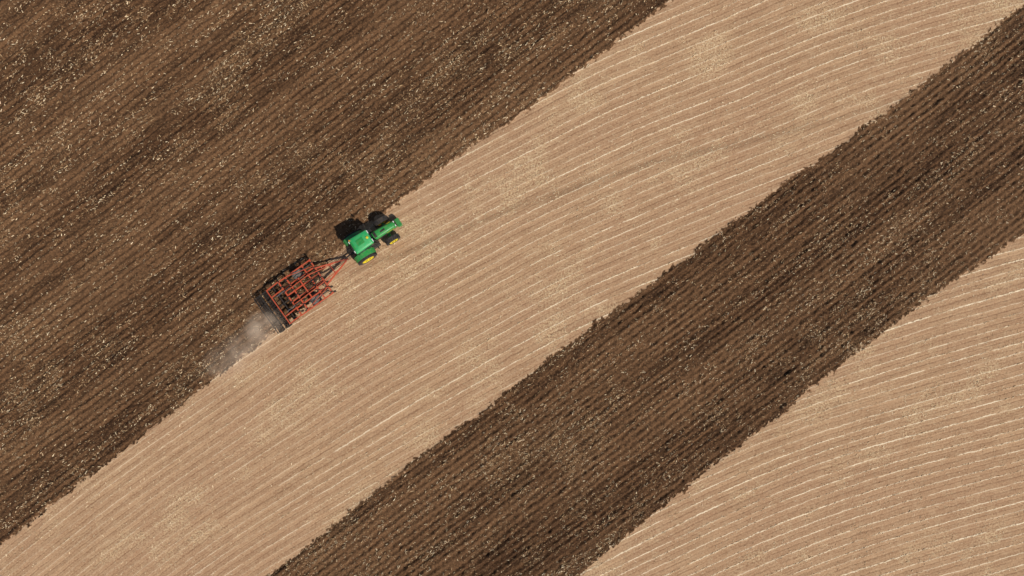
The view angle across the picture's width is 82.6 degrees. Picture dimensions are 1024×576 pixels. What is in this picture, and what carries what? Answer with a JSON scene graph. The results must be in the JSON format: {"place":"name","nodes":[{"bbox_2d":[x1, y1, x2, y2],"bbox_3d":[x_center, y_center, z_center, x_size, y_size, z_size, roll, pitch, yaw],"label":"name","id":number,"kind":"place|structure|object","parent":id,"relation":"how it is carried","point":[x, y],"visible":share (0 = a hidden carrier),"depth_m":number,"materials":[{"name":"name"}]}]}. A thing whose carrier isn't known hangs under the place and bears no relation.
{"place":"outdoors","nodes":[
{"label":"outdoors","id":0,"kind":"place"},
{"bbox_2d":[348,230,373,253],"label":"cab roof","id":1,"kind":"structure","parent":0,"point":[366,244],"depth_m":52.98,"materials":[{"name":"green metal"}]},
{"bbox_2d":[350,237,364,249],"bbox_3d":[-14.008,-4.076,52.965,1.180,0.090,0.800,-33,90,0],"label":"roof hatch","id":2,"kind":"object","parent":1,"relation":"on","point":[360,241],"visible":1,"depth_m":52.92,"materials":[{"name":"green paint"}]},
{"bbox_2d":[359,231,375,253],"bbox_3d":[-13.748,-4.245,53.975,1.900,1.390,1.557,-33,90,0],"label":"cab glass","id":3,"kind":"object","parent":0,"point":[371,245],"visible":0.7,"depth_m":53.84,"materials":[{"name":"glass"}]},
{"bbox_2d":[0,0,1023,575],"bbox_3d":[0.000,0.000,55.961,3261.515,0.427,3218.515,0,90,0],"label":"ploughed field ground","id":4,"kind":"structure","parent":0,"point":[260,498],"depth_m":56.00,"materials":[{"name":"soil"}]},
{"bbox_2d":[254,252,354,333],"bbox_3d":[-19.044,-0.354,55.216,10.599,1.599,4.000,-35,90,0],"label":"trailed cultivator","id":5,"kind":"object","parent":4,"relation":"on","point":[299,274],"visible":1,"depth_m":55.03,"materials":[{"name":"red paint"}]},
{"bbox_2d":[343,229,360,240],"bbox_3d":[-14.979,-4.817,55.020,2.023,2.023,0.600,-33,90,0],"label":"wheel tyre","id":6,"kind":"object","parent":4,"relation":"on","point":[346,236],"visible":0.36,"depth_m":54.17,"materials":[{"name":"rubber"}]},
{"bbox_2d":[358,252,376,265],"bbox_3d":[-13.726,-2.888,55.020,2.023,2.023,0.600,-33,90,0],"label":"wheel tyre","id":7,"kind":"object","parent":4,"relation":"on","point":[361,261],"visible":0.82,"depth_m":54.30,"materials":[{"name":"rubber"}]},
{"bbox_2d":[373,215,388,227],"bbox_3d":[-12.434,-6.315,55.270,1.518,1.518,0.480,-33,90,0],"label":"front left wheel tyre","id":8,"kind":"object","parent":4,"relation":"on","point":[377,222],"visible":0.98,"depth_m":54.71,"materials":[{"name":"rubber"}]},
{"bbox_2d":[385,233,400,245],"bbox_3d":[-11.323,-4.604,55.270,1.518,1.518,0.480,-33,90,0],"label":"front right wheel tyre","id":9,"kind":"object","parent":4,"relation":"on","point":[389,240],"visible":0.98,"depth_m":54.69,"materials":[{"name":"rubber"}]},
{"bbox_2d":[0,0,1023,575],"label":"straw residue","id":10,"kind":"object","parent":4,"relation":"on","point":[66,168],"visible":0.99,"depth_m":55.95},
{"bbox_2d":[0,0,1023,575],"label":"corn stubble","id":11,"kind":"object","parent":4,"relation":"on","point":[616,300],"visible":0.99,"depth_m":55.97,"materials":[{"name":"beige plant"}]},
{"bbox_3d":[-13.220,-4.588,55.020,4.100,0.620,2.000,-33,90,0],"label":"chassis","id":12,"kind":"object","parent":4,"relation":"on","visible":0},
{"bbox_2d":[343,230,375,262],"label":"fenders","id":13,"kind":"object","parent":12,"relation":"on","point":[358,257],"visible":0.79,"depth_m":54.08,"materials":[{"name":"green paint"}]},
{"bbox_2d":[371,221,396,239],"bbox_3d":[-11.933,-5.424,54.486,2.330,0.969,0.839,-33,90,0],"label":"hood","id":14,"kind":"object","parent":12,"relation":"on","point":[388,227],"visible":0.84,"depth_m":54.17,"materials":[{"name":"green paint"}]},
{"bbox_2d":[372,221,396,239],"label":"grilles","id":15,"kind":"object","parent":14,"relation":"on","point":[374,235],"visible":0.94,"depth_m":54.06,"materials":[{"name":"metal"}]},
{"bbox_2d":[394,218,402,226],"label":"front weights","id":16,"kind":"object","parent":12,"relation":"attached to","point":[398,222],"visible":0.98,"depth_m":54.92,"materials":[{"name":"green paint"}]}
]}

